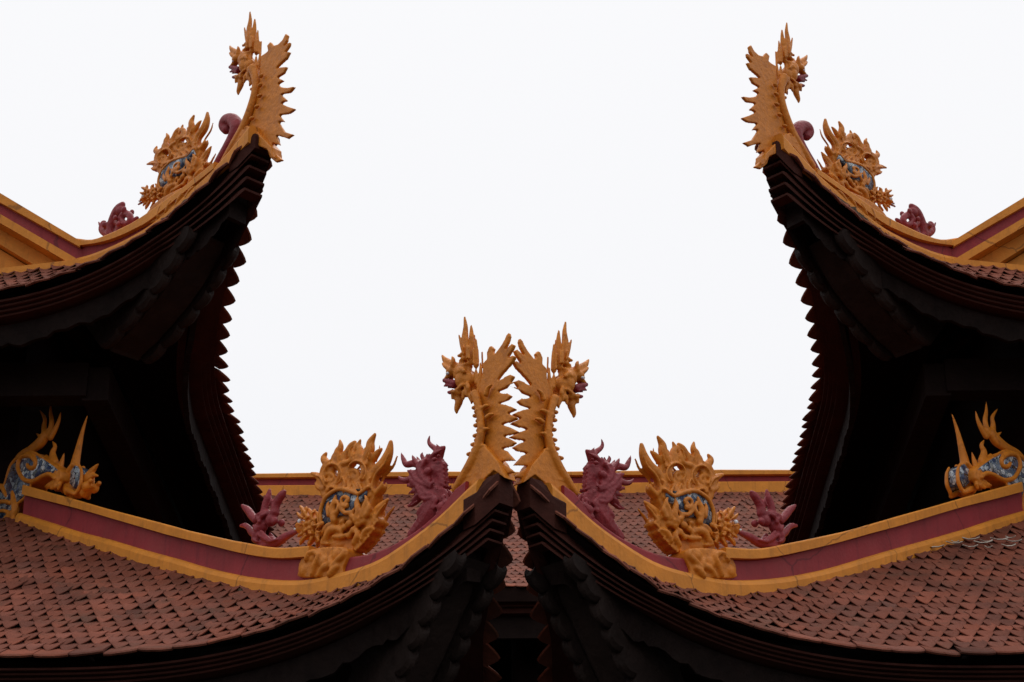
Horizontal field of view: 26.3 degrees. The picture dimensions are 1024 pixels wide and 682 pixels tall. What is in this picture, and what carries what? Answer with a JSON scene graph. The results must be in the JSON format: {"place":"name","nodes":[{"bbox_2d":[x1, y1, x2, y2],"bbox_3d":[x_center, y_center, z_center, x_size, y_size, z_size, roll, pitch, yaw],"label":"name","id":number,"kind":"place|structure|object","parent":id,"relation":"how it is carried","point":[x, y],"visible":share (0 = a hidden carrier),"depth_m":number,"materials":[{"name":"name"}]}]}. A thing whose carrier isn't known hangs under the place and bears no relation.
{"place":"outdoors","nodes":[
{"label":"outdoors","id":0,"kind":"place"},
{"bbox_2d":[0,0,1023,472],"label":"sky","id":1,"kind":"structure","parent":0,"point":[523,169],"materials":[{"name":"white"}]},
{"bbox_2d":[252,470,793,681],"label":"temple hall","id":2,"kind":"structure","parent":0,"point":[518,645],"depth_m":27.82,"materials":[{"name":"ceramic"}]},
{"label":"ground","id":3,"kind":"structure","parent":0,"visible":0},
{"bbox_2d":[0,125,519,681],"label":"temple pavilion","id":4,"kind":"structure","parent":3,"relation":"on","point":[148,561],"depth_m":12.80,"materials":[{"name":"wood"}]},
{"bbox_2d":[0,406,69,519],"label":"mosaic dragon","id":5,"kind":"object","parent":4,"relation":"on","point":[29,465],"visible":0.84,"depth_m":13.50,"materials":[{"name":"paint"}]},
{"bbox_2d":[62,416,100,499],"bbox_3d":[-2.579,0.695,13.257,0.132,0.556,0.320,22,-33,-39],"label":"ridge spike","id":6,"kind":"object","parent":4,"relation":"on","point":[80,484],"visible":0.97,"depth_m":13.16,"materials":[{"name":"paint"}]},
{"bbox_2d":[98,202,138,235],"bbox_3d":[-2.501,-0.762,13.909,0.124,0.247,0.458,22,-33,-39],"label":"dragon","id":7,"kind":"object","parent":4,"relation":"on","point":[119,213],"visible":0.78,"depth_m":13.89,"materials":[{"name":"red paint"}]},
{"bbox_2d":[138,112,215,223],"bbox_3d":[-2.080,-1.033,13.514,0.203,0.691,0.811,22,-33,-39],"label":"beast statue","id":8,"kind":"object","parent":4,"relation":"on","point":[177,163],"visible":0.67,"depth_m":13.44,"materials":[{"name":"paint"}]},
{"bbox_2d":[214,113,241,162],"bbox_3d":[-1.720,-1.196,13.206,0.087,0.388,0.288,21,-32,-38],"label":"scroll hook","id":9,"kind":"object","parent":4,"relation":"on","point":[229,124],"visible":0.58,"depth_m":13.16,"materials":[{"name":"red paint"}]},
{"bbox_2d":[221,11,295,162],"bbox_3d":[-1.496,-1.514,13.064,0.100,1.216,0.694,23,-33,-40],"label":"dragon finial","id":10,"kind":"object","parent":4,"relation":"on","point":[266,109],"visible":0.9,"depth_m":13.01,"materials":[{"name":"paint"}]},
{"bbox_2d":[239,489,296,547],"bbox_3d":[-1.282,0.941,11.577,0.512,0.351,0.083,-23,-33,40],"label":"dragon","id":11,"kind":"object","parent":4,"relation":"on","point":[264,519],"visible":0.94,"depth_m":11.55,"materials":[{"name":"red paint"}]},
{"bbox_2d":[293,433,397,577],"bbox_3d":[-0.874,0.864,11.146,0.211,0.795,0.813,22,-33,-39],"label":"beast statue","id":12,"kind":"object","parent":4,"relation":"on","point":[344,523],"visible":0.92,"depth_m":11.04,"materials":[{"name":"paint"}]},
{"bbox_2d":[398,436,452,536],"bbox_3d":[-0.419,0.704,10.692,0.427,0.519,0.138,-23,-33,40],"label":"rearing dragon","id":13,"kind":"object","parent":4,"relation":"on","point":[426,479],"visible":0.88,"depth_m":10.62,"materials":[{"name":"red paint"}]},
{"bbox_2d":[441,317,519,491],"bbox_3d":[-0.154,0.288,10.590,0.117,0.983,0.566,22,-33,-39],"label":"dragon finial","id":14,"kind":"object","parent":4,"relation":"on","point":[488,454],"visible":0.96,"depth_m":10.51,"materials":[{"name":"paint"}]},
{"bbox_2d":[513,133,1023,681],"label":"temple pavilion","id":15,"kind":"structure","parent":3,"relation":"on","point":[917,347],"depth_m":12.66,"materials":[{"name":"wood"}]},
{"bbox_2d":[509,322,588,495],"bbox_3d":[0.184,0.314,10.688,0.566,0.983,0.117,22,-33,-39],"label":"dragon finial","id":16,"kind":"object","parent":15,"relation":"on","point":[547,394],"visible":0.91,"depth_m":10.61,"materials":[{"name":"paint"}]},
{"bbox_2d":[577,439,633,538],"bbox_3d":[0.459,0.725,10.782,0.427,0.519,0.138,21,-33,-38],"label":"rearing dragon","id":17,"kind":"object","parent":15,"relation":"on","point":[603,481],"visible":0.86,"depth_m":10.71,"materials":[{"name":"red paint"}]},
{"bbox_2d":[634,436,742,578],"bbox_3d":[0.931,0.877,11.220,0.813,0.795,0.211,22,-33,-39],"label":"beast statue","id":18,"kind":"object","parent":15,"relation":"on","point":[688,524],"visible":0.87,"depth_m":11.12,"materials":[{"name":"paint"}]},
{"bbox_2d":[738,489,797,547],"bbox_3d":[1.355,0.949,11.637,0.512,0.351,0.083,21,-32,-38],"label":"dragon","id":19,"kind":"object","parent":15,"relation":"on","point":[771,519],"visible":0.94,"depth_m":11.61,"materials":[{"name":"red paint"}]},
{"bbox_2d":[741,22,815,169],"bbox_3d":[1.631,-1.516,13.554,0.694,1.216,0.100,22,-33,-38],"label":"dragon finial","id":20,"kind":"object","parent":15,"relation":"on","point":[770,118],"visible":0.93,"depth_m":13.49,"materials":[{"name":"paint"}]},
{"bbox_2d":[794,120,819,169],"bbox_3d":[1.837,-1.202,13.688,0.087,0.388,0.288,-23,-33,39],"label":"scroll hook","id":21,"kind":"object","parent":15,"relation":"on","point":[804,130],"visible":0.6,"depth_m":13.67,"materials":[{"name":"red paint"}]},
{"bbox_2d":[817,118,895,224],"bbox_3d":[2.211,-1.044,13.984,0.811,0.691,0.203,22,-33,-39],"label":"beast statue","id":22,"kind":"object","parent":15,"relation":"on","point":[850,168],"visible":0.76,"depth_m":13.91,"materials":[{"name":"paint"}]},
{"bbox_2d":[895,203,935,236],"bbox_3d":[2.649,-0.780,14.365,0.458,0.247,0.124,22,-33,-39],"label":"dragon","id":23,"kind":"object","parent":15,"relation":"on","point":[914,215],"visible":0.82,"depth_m":14.35,"materials":[{"name":"red paint"}]},
{"bbox_2d":[945,415,976,498],"bbox_3d":[2.706,0.698,13.270,0.213,0.547,0.133,22,-33,-39],"label":"ridge spike","id":24,"kind":"object","parent":15,"relation":"on","point":[956,476],"visible":0.91,"depth_m":13.17,"materials":[{"name":"ceramic"}]},
{"bbox_2d":[931,536,1021,547],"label":"dry litter","id":25,"kind":"object","parent":15,"relation":"on","point":[956,542],"visible":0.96,"depth_m":12.61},
{"bbox_2d":[963,402,1023,510],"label":"mosaic dragon","id":26,"kind":"object","parent":15,"relation":"on","point":[1004,466],"visible":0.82,"depth_m":13.40,"materials":[{"name":"paint"}]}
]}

